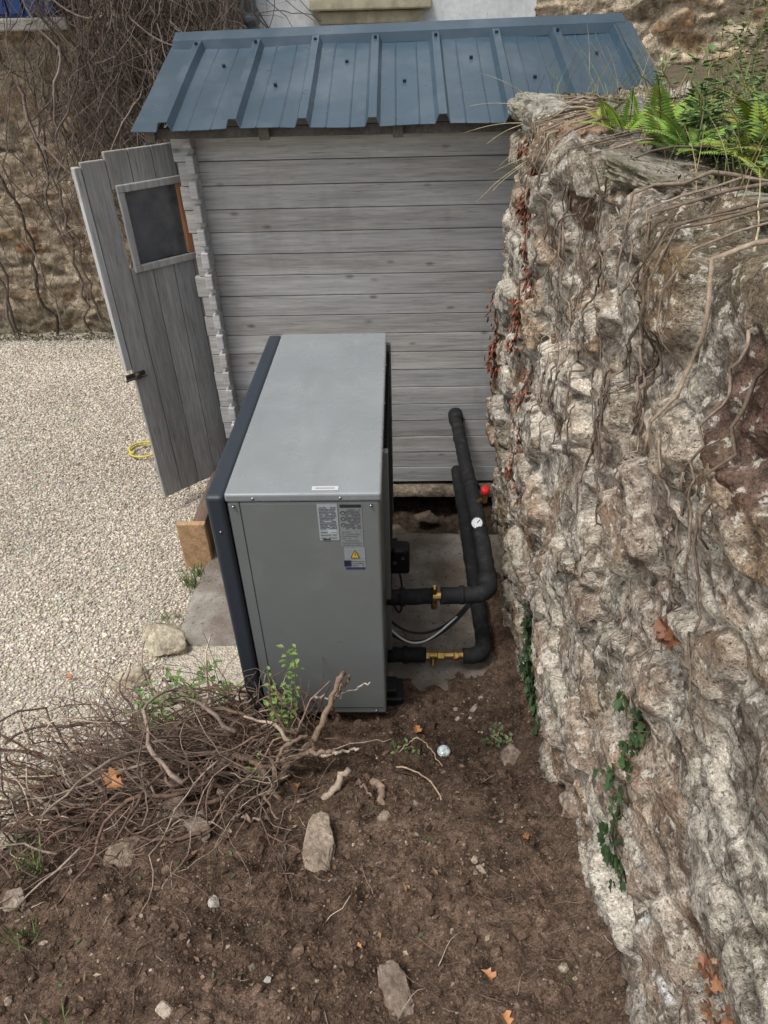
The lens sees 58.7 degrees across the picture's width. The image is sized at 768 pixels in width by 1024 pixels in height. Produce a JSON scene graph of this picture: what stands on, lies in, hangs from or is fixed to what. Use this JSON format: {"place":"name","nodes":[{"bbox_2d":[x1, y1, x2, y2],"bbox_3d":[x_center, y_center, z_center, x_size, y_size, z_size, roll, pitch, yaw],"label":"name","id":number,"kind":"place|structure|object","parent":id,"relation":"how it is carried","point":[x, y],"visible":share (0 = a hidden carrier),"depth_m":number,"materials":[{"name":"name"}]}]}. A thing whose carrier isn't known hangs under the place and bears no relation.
{"place":"outdoors","nodes":[
{"label":"outdoors","id":0,"kind":"place"},
{"bbox_2d":[0,331,244,819],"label":"ground","id":1,"kind":"structure","parent":0,"point":[227,655],"depth_m":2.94,"materials":[{"name":"beige gravel"}]},
{"bbox_2d":[9,767,49,798],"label":"field stone","id":2,"kind":"object","parent":1,"relation":"on","point":[17,786],"visible":0.13,"depth_m":2.26,"materials":[{"name":"beige stone"}]},
{"bbox_2d":[0,328,114,340],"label":"weeds","id":3,"kind":"object","parent":1,"relation":"on","point":[29,335],"visible":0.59,"depth_m":5.52,"materials":[{"name":"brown plant"}]},
{"bbox_2d":[0,556,209,1023],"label":"grass tufts","id":4,"kind":"object","parent":1,"relation":"on","point":[37,864],"visible":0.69,"depth_m":1.61,"materials":[{"name":"green plant"}]},
{"bbox_2d":[0,0,242,333],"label":"stone facade","id":5,"kind":"structure","parent":1,"relation":"on","point":[76,305],"depth_m":5.12,"materials":[{"name":"beige stone"}]},
{"bbox_2d":[0,0,63,17],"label":"blue shutter","id":6,"kind":"object","parent":5,"relation":"attached to","point":[16,4],"visible":0.6,"depth_m":4.28,"materials":[{"name":"paint"}]},
{"bbox_2d":[0,17,78,31],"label":"shutter sill","id":7,"kind":"structure","parent":5,"relation":"on","point":[23,23],"depth_m":4.31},
{"bbox_2d":[0,0,329,336],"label":"dried climbing vine","id":8,"kind":"object","parent":5,"relation":"attached to","point":[147,8],"visible":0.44,"depth_m":4.35,"materials":[{"name":"brown plant"}]},
{"bbox_2d":[109,665,149,688],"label":"field stone","id":9,"kind":"object","parent":1,"relation":"on","point":[135,673],"visible":0.57,"depth_m":2.62,"materials":[{"name":"beige stone"}]},
{"bbox_2d":[128,441,152,457],"bbox_3d":[-1.401,-0.367,4.010,0.191,0.043,0.172,-1,36,1],"label":"garden hose","id":10,"kind":"object","parent":1,"relation":"on","point":[130,449],"visible":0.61,"depth_m":4.02,"materials":[{"name":"yellow rubber"}]},
{"bbox_2d":[142,622,187,656],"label":"field stone","id":11,"kind":"object","parent":1,"relation":"on","point":[161,639],"visible":0.86,"depth_m":2.77,"materials":[{"name":"beige stone"}]},
{"bbox_2d":[165,683,188,699],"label":"field stone","id":12,"kind":"object","parent":1,"relation":"on","point":[173,687],"visible":0.13,"depth_m":2.58,"materials":[{"name":"beige stone"}]},
{"bbox_2d":[176,471,214,567],"bbox_3d":[-0.860,-0.010,3.357,0.130,0.255,0.580,-1,36,1],"label":"timber step","id":13,"kind":"object","parent":1,"relation":"on","point":[196,538],"visible":0.56,"depth_m":3.12,"materials":[{"name":"brown wood"}]},
{"bbox_2d":[11,672,590,1023],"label":"fallen leaves","id":14,"kind":"object","parent":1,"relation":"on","point":[505,1016],"visible":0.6,"depth_m":1.59,"materials":[{"name":"brown plant"}]},
{"bbox_2d":[0,572,627,1023],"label":"soil mound","id":15,"kind":"object","parent":1,"relation":"on","point":[528,966],"visible":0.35,"depth_m":1.51,"materials":[{"name":"brown soil"}]},
{"bbox_2d":[5,809,19,825],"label":"field stone","id":16,"kind":"object","parent":15,"relation":"on","point":[7,818],"visible":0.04,"depth_m":2.09,"materials":[{"name":"beige stone"}]},
{"bbox_2d":[0,825,27,848],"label":"field stone","id":17,"kind":"object","parent":15,"relation":"on","point":[10,837],"visible":0.13,"depth_m":1.82,"materials":[{"name":"beige stone"}]},
{"bbox_2d":[2,887,26,911],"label":"field stone","id":18,"kind":"object","parent":15,"relation":"on","point":[12,901],"visible":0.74,"depth_m":1.54,"materials":[{"name":"beige stone"}]},
{"bbox_2d":[103,836,139,866],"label":"field stone","id":19,"kind":"object","parent":15,"relation":"on","point":[115,849],"visible":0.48,"depth_m":1.68,"materials":[{"name":"grey stone"}]},
{"bbox_2d":[155,999,172,1018],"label":"field stone","id":20,"kind":"object","parent":15,"relation":"on","point":[163,1009],"visible":1,"depth_m":1.27,"materials":[{"name":"beige stone"}]},
{"bbox_2d":[156,795,190,822],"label":"field stone","id":21,"kind":"object","parent":15,"relation":"on","point":[179,810],"visible":0.41,"depth_m":1.82,"materials":[{"name":"grey stone"}]},
{"bbox_2d":[183,816,209,841],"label":"field stone","id":22,"kind":"object","parent":15,"relation":"on","point":[203,838],"visible":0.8,"depth_m":1.73,"materials":[{"name":"grey stone"}]},
{"bbox_2d":[207,895,219,907],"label":"field stone","id":23,"kind":"object","parent":15,"relation":"on","point":[212,902],"visible":0.98,"depth_m":1.53,"materials":[{"name":"white stone"}]},
{"bbox_2d":[263,976,270,982],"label":"field stone","id":24,"kind":"object","parent":15,"relation":"on","point":[267,979],"visible":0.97,"depth_m":1.34,"materials":[{"name":"white stone"}]},
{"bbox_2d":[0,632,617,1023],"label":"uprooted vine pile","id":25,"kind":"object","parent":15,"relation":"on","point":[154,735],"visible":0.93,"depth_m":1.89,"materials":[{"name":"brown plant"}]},
{"bbox_2d":[0,627,629,1023],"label":"soil crumbs","id":26,"kind":"object","parent":15,"relation":"on","point":[512,947],"visible":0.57,"depth_m":1.54,"materials":[{"name":"brown soil"}]},
{"bbox_2d":[301,811,335,871],"bbox_3d":[-0.163,0.832,1.698,0.084,0.033,0.176,-1,36,1],"label":"field stone","id":27,"kind":"object","parent":15,"relation":"on","point":[319,843],"visible":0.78,"depth_m":1.69,"materials":[{"name":"beige stone"}]},
{"bbox_2d":[376,810,390,821],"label":"field stone","id":28,"kind":"object","parent":15,"relation":"on","point":[383,815],"visible":1,"depth_m":1.78,"materials":[{"name":"beige stone"}]},
{"bbox_2d":[377,959,413,1018],"bbox_3d":[0.021,0.938,1.331,0.065,0.026,0.113,-11,37,-13],"label":"field stone","id":29,"kind":"object","parent":15,"relation":"on","point":[393,984],"visible":0.98,"depth_m":1.33,"materials":[{"name":"grey stone"}]},
{"bbox_2d":[437,745,450,756],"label":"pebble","id":30,"kind":"object","parent":15,"relation":"on","point":[444,750],"visible":1,"depth_m":2.20,"materials":[{"name":"white stone"}]},
{"bbox_2d":[476,864,487,876],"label":"field stone","id":31,"kind":"object","parent":15,"relation":"on","point":[480,867],"visible":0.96,"depth_m":1.59,"materials":[{"name":"beige stone"}]},
{"bbox_2d":[500,743,520,765],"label":"field stone","id":32,"kind":"object","parent":15,"relation":"on","point":[510,752],"visible":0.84,"depth_m":2.11,"materials":[{"name":"brown stone"}]},
{"bbox_2d":[181,533,504,720],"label":"concrete slab","id":33,"kind":"structure","parent":1,"relation":"on","point":[437,559],"depth_m":2.86,"materials":[{"name":"grey concrete"}]},
{"bbox_2d":[205,333,409,717],"bbox_3d":[-0.184,0.046,2.533,0.556,1.042,1.127,-1,36,1],"label":"heat pump","id":34,"kind":"object","parent":33,"relation":"on","point":[313,555],"visible":0.94,"depth_m":2.04,"materials":[{"name":"grey paint"}]},
{"bbox_2d":[386,408,497,665],"bbox_3d":[0.222,0.019,2.946,0.410,0.464,1.326,-1,36,1],"label":"insulated pipework","id":35,"kind":"object","parent":34,"relation":"attached to","point":[478,591],"visible":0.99,"depth_m":2.56,"materials":[{"name":"black rubber"}]},
{"bbox_2d":[70,13,664,496],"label":"wooden shed","id":36,"kind":"structure","parent":1,"relation":"on","point":[336,179],"depth_m":2.90,"materials":[{"name":"grey wood"}]},
{"bbox_2d":[70,142,227,496],"bbox_3d":[-0.983,-0.816,3.171,0.529,1.565,0.052,-31,45,-34],"label":"door leaf","id":37,"kind":"structure","parent":36,"relation":"in","point":[157,316],"depth_m":3.10,"materials":[{"name":"grey wood"}]},
{"bbox_2d":[115,175,195,272],"bbox_3d":[-0.956,-1.223,2.891,0.310,0.340,0.046,-30,45,-34],"label":"door window frame","id":38,"kind":"structure","parent":37,"relation":"attached to","point":[120,189],"depth_m":2.85,"materials":[{"name":"grey wood"}]},
{"bbox_2d":[124,184,188,263],"bbox_3d":[-0.961,-1.225,2.895,0.290,0.320,0.004,-30,45,-34],"label":"door window glass","id":39,"kind":"structure","parent":38,"relation":"in","point":[154,213],"depth_m":2.89,"materials":[{"name":"black glass"}]},
{"bbox_2d":[239,0,536,28],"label":"rendered facade","id":40,"kind":"structure","parent":1,"relation":"on","point":[441,10],"depth_m":4.38,"materials":[{"name":"white paint"}]},
{"bbox_2d":[243,0,259,28],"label":"downpipe","id":41,"kind":"object","parent":40,"relation":"attached to","point":[252,24],"visible":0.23,"depth_m":4.33,"materials":[{"name":"metal"}]},
{"bbox_2d":[309,0,431,24],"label":"window sill","id":42,"kind":"structure","parent":40,"relation":"attached to","point":[331,12],"depth_m":4.32,"materials":[{"name":"beige stone"}]},
{"bbox_2d":[393,496,494,534],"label":"pit earth","id":43,"kind":"structure","parent":1,"relation":"on","point":[442,509],"depth_m":3.75,"materials":[{"name":"soil"}]},
{"bbox_2d":[393,524,409,533],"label":"rubble stone","id":44,"kind":"object","parent":43,"relation":"on","point":[398,529],"visible":0.29,"depth_m":3.56,"materials":[{"name":"stone"}]},
{"bbox_2d":[414,510,438,524],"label":"rubble stone","id":45,"kind":"object","parent":43,"relation":"on","point":[429,517],"visible":1,"depth_m":3.61,"materials":[{"name":"brown stone"}]},
{"bbox_2d":[485,81,767,1023],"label":"masonry","id":46,"kind":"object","parent":1,"relation":"on","point":[673,907],"visible":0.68,"depth_m":1.14,"materials":[{"name":"stone"}]},
{"bbox_2d":[484,133,537,506],"bbox_3d":[0.459,-0.715,2.404,0.114,1.120,0.903,-1,36,1],"label":"dried red creeper","id":47,"kind":"object","parent":46,"relation":"attached to","point":[516,313],"visible":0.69,"depth_m":2.26,"materials":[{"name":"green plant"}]},
{"bbox_2d":[518,603,540,743],"bbox_3d":[0.498,0.612,2.258,0.082,0.330,0.610,-1,36,1],"label":"ivy","id":48,"kind":"object","parent":46,"relation":"attached to","point":[526,623],"visible":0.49,"depth_m":2.34,"materials":[{"name":"green plant"}]},
{"bbox_2d":[506,92,576,121],"bbox_3d":[0.561,-1.382,2.359,0.262,0.116,0.204,-1,36,1],"label":"cap stone","id":49,"kind":"object","parent":46,"relation":"on","point":[518,99],"visible":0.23,"depth_m":2.33,"materials":[{"name":"grey stone"}]},
{"bbox_2d":[521,95,573,132],"bbox_3d":[0.540,-1.202,2.096,0.180,0.123,0.188,-8,36,-9],"label":"cap stone","id":50,"kind":"object","parent":46,"relation":"on","point":[545,104],"visible":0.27,"depth_m":2.08,"materials":[{"name":"grey stone"}]},
{"bbox_2d":[547,626,560,656],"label":"face stone","id":51,"kind":"object","parent":46,"relation":"attached to","point":[553,638],"visible":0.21,"depth_m":1.79,"materials":[{"name":"beige stone"}]},
{"bbox_2d":[550,332,559,343],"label":"face stone","id":52,"kind":"object","parent":46,"relation":"attached to","point":[553,338],"visible":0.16,"depth_m":1.93,"materials":[{"name":"beige stone"}]},
{"bbox_2d":[555,581,568,598],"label":"face stone","id":53,"kind":"object","parent":46,"relation":"attached to","point":[560,591],"visible":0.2,"depth_m":1.69,"materials":[{"name":"beige stone"}]},
{"bbox_2d":[560,383,572,417],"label":"face stone","id":54,"kind":"object","parent":46,"relation":"attached to","point":[564,388],"visible":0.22,"depth_m":1.74,"materials":[{"name":"grey stone"}]},
{"bbox_2d":[563,528,570,545],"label":"face stone","id":55,"kind":"object","parent":46,"relation":"attached to","point":[566,534],"visible":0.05,"depth_m":1.71,"materials":[{"name":"beige stone"}]},
{"bbox_2d":[555,119,613,146],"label":"cap stone","id":56,"kind":"object","parent":46,"relation":"on","point":[565,127],"visible":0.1,"depth_m":1.77,"materials":[{"name":"beige stone"}]},
{"bbox_2d":[583,99,627,127],"bbox_3d":[0.589,-1.041,1.776,0.114,0.068,0.160,-10,37,-11],"label":"fern plant","id":57,"kind":"object","parent":56,"relation":"on","point":[597,113],"visible":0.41,"depth_m":1.79,"materials":[{"name":"green plant"}]},
{"bbox_2d":[574,327,601,361],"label":"face stone","id":58,"kind":"object","parent":46,"relation":"attached to","point":[577,333],"visible":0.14,"depth_m":1.58,"materials":[{"name":"grey stone"}]},
{"bbox_2d":[581,470,604,493],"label":"face stone","id":59,"kind":"object","parent":46,"relation":"attached to","point":[588,480],"visible":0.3,"depth_m":1.53,"materials":[{"name":"beige stone"}]},
{"bbox_2d":[586,335,601,353],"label":"face stone","id":60,"kind":"object","parent":46,"relation":"attached to","point":[593,345],"visible":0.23,"depth_m":1.50,"materials":[{"name":"beige stone"}]},
{"bbox_2d":[590,284,598,298],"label":"face stone","id":61,"kind":"object","parent":46,"relation":"attached to","point":[592,292],"visible":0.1,"depth_m":1.56,"materials":[{"name":"grey stone"}]},
{"bbox_2d":[592,726,599,738],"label":"face stone","id":62,"kind":"object","parent":46,"relation":"attached to","point":[595,730],"visible":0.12,"depth_m":1.35,"materials":[{"name":"beige stone"}]},
{"bbox_2d":[598,278,609,293],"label":"face stone","id":63,"kind":"object","parent":46,"relation":"attached to","point":[600,292],"visible":0.06,"depth_m":1.50,"materials":[{"name":"grey stone"}]},
{"bbox_2d":[465,24,767,252],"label":"dry grass","id":64,"kind":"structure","parent":46,"relation":"on","point":[725,152],"depth_m":1.84,"materials":[{"name":"plant"}]},
{"bbox_2d":[592,690,649,893],"bbox_3d":[0.424,0.498,1.226,0.081,0.378,0.203,-1,36,1],"label":"ivy","id":65,"kind":"object","parent":46,"relation":"attached to","point":[606,852],"visible":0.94,"depth_m":1.23,"materials":[{"name":"green plant"}]},
{"bbox_2d":[592,139,653,167],"bbox_3d":[0.568,-0.818,1.663,0.142,0.162,0.183,17,40,24],"label":"cap stone","id":66,"kind":"object","parent":46,"relation":"on","point":[596,159],"visible":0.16,"depth_m":1.60,"materials":[{"name":"grey stone"}]},
{"bbox_2d":[569,87,659,134],"bbox_3d":[0.598,-0.968,1.646,0.288,0.102,0.168,8,37,13],"label":"fern plant","id":67,"kind":"object","parent":66,"relation":"on","point":[634,122],"visible":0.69,"depth_m":1.65,"materials":[{"name":"green plant"}]},
{"bbox_2d":[608,96,650,104],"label":"cap stone","id":68,"kind":"object","parent":46,"relation":"on","point":[640,100],"visible":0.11,"depth_m":2.17,"materials":[{"name":"grey stone"}]},
{"bbox_2d":[604,103,656,139],"bbox_3d":[0.698,-1.093,1.913,0.258,0.081,0.232,-23,41,-27],"label":"cap stone","id":69,"kind":"object","parent":46,"relation":"on","point":[619,130],"visible":0.05,"depth_m":1.84,"materials":[{"name":"grey stone"}]},
{"bbox_2d":[504,96,767,737],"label":"bare wall creeper","id":70,"kind":"object","parent":46,"relation":"attached to","point":[642,318],"visible":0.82,"depth_m":1.18,"materials":[{"name":"brown plant"}]},
{"bbox_2d":[600,149,724,194],"bbox_3d":[0.584,-0.691,1.409,0.265,0.096,0.222,-16,38,-19],"label":"cap stone","id":71,"kind":"object","parent":46,"relation":"on","point":[624,170],"visible":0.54,"depth_m":1.36,"materials":[{"name":"grey stone"}]},
{"bbox_2d":[630,110,745,159],"bbox_3d":[0.635,-0.772,1.389,0.257,0.085,0.227,16,40,23],"label":"fern plant","id":72,"kind":"object","parent":71,"relation":"on","point":[670,138],"visible":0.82,"depth_m":1.42,"materials":[{"name":"green plant"}]},
{"bbox_2d":[564,93,767,248],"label":"moss and litter","id":73,"kind":"object","parent":46,"relation":"on","point":[753,235],"visible":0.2,"depth_m":1.31,"materials":[{"name":"brown plant"}]},
{"bbox_2d":[630,73,733,142],"bbox_3d":[0.653,-0.905,1.524,0.195,0.141,0.348,3,36,6],"label":"fern plant","id":74,"kind":"object","parent":73,"relation":"on","point":[659,100],"visible":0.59,"depth_m":1.50,"materials":[{"name":"green plant"}]},
{"bbox_2d":[652,615,681,650],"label":"withered leaf","id":75,"kind":"object","parent":46,"relation":"attached to","point":[664,634],"visible":1,"depth_m":1.00,"materials":[{"name":"brown plant"}]},
{"bbox_2d":[685,807,690,841],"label":"face stone","id":76,"kind":"object","parent":46,"relation":"attached to","point":[686,821],"visible":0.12,"depth_m":1.05,"materials":[{"name":"grey stone"}]},
{"bbox_2d":[646,83,734,132],"bbox_3d":[0.734,-0.965,1.628,0.203,0.113,0.198,22,42,29],"label":"fern plant","id":77,"kind":"object","parent":46,"relation":"on","point":[709,108],"visible":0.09,"depth_m":1.64,"materials":[{"name":"green plant"}]},
{"bbox_2d":[681,196,701,204],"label":"cap stone","id":78,"kind":"object","parent":46,"relation":"on","point":[691,198],"visible":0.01,"depth_m":1.22,"materials":[{"name":"grey stone"}]},
{"bbox_2d":[684,685,711,756],"bbox_3d":[0.498,0.313,1.004,0.090,0.096,0.133,-1,36,1],"label":"face stone","id":79,"kind":"object","parent":46,"relation":"attached to","point":[693,717],"visible":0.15,"depth_m":1.01,"materials":[{"name":"beige stone"}]},
{"bbox_2d":[674,133,741,157],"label":"cap stone","id":80,"kind":"object","parent":46,"relation":"on","point":[709,149],"visible":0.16,"depth_m":1.50,"materials":[{"name":"grey stone"}]},
{"bbox_2d":[690,935,735,1023],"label":"orange creeper leaves","id":81,"kind":"object","parent":46,"relation":"attached to","point":[715,988],"visible":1,"depth_m":0.89,"materials":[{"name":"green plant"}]},
{"bbox_2d":[703,462,731,509],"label":"face stone","id":82,"kind":"object","parent":46,"relation":"attached to","point":[716,492],"visible":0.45,"depth_m":0.84,"materials":[{"name":"beige stone"}]},
{"bbox_2d":[702,85,767,168],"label":"fern plant","id":83,"kind":"object","parent":46,"relation":"on","point":[757,120],"visible":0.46,"depth_m":1.31,"materials":[{"name":"green plant"}]},
{"bbox_2d":[702,188,767,227],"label":"cap stone","id":84,"kind":"object","parent":46,"relation":"on","point":[750,194],"visible":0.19,"depth_m":1.07,"materials":[{"name":"grey stone"}]},
{"bbox_2d":[732,141,767,178],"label":"fern plant","id":85,"kind":"object","parent":84,"relation":"on","point":[756,170],"visible":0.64,"depth_m":1.15,"materials":[{"name":"green plant"}]},
{"bbox_2d":[702,107,767,174],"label":"fern plant","id":86,"kind":"object","parent":46,"relation":"on","point":[752,150],"visible":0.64,"depth_m":1.23,"materials":[{"name":"green plant"}]},
{"bbox_2d":[712,82,767,135],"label":"fern plant","id":87,"kind":"object","parent":46,"relation":"on","point":[745,106],"visible":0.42,"depth_m":1.39,"materials":[{"name":"green plant"}]},
{"bbox_2d":[725,146,767,164],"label":"fern plant","id":88,"kind":"object","parent":46,"relation":"on","point":[751,147],"visible":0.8,"depth_m":1.18,"materials":[{"name":"green plant"}]},
{"bbox_2d":[736,244,757,254],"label":"cap stone","id":89,"kind":"object","parent":46,"relation":"on","point":[748,251],"visible":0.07,"depth_m":0.96,"materials":[{"name":"beige stone"}]},
{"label":"face stone","id":90,"kind":"object","parent":46,"relation":"on","visible":0},
{"bbox_2d":[595,326,604,338],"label":"face stone","id":91,"kind":"object","parent":90,"relation":"on","point":[597,333],"visible":0.09,"depth_m":1.42,"materials":[{"name":"grey stone"}]},
{"bbox_2d":[534,0,767,65],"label":"stone facade","id":92,"kind":"structure","parent":1,"relation":"on","point":[678,19],"depth_m":4.40,"materials":[{"name":"beige stone"}]},
{"bbox_2d":[656,50,767,106],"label":"garden bank","id":93,"kind":"structure","parent":1,"relation":"on","point":[674,73],"depth_m":3.83,"materials":[{"name":"brown soil"}]},
{"bbox_2d":[641,0,767,191],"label":"leafy weed","id":94,"kind":"object","parent":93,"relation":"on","point":[716,107],"visible":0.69,"depth_m":1.45,"materials":[{"name":"green plant"}]}
]}

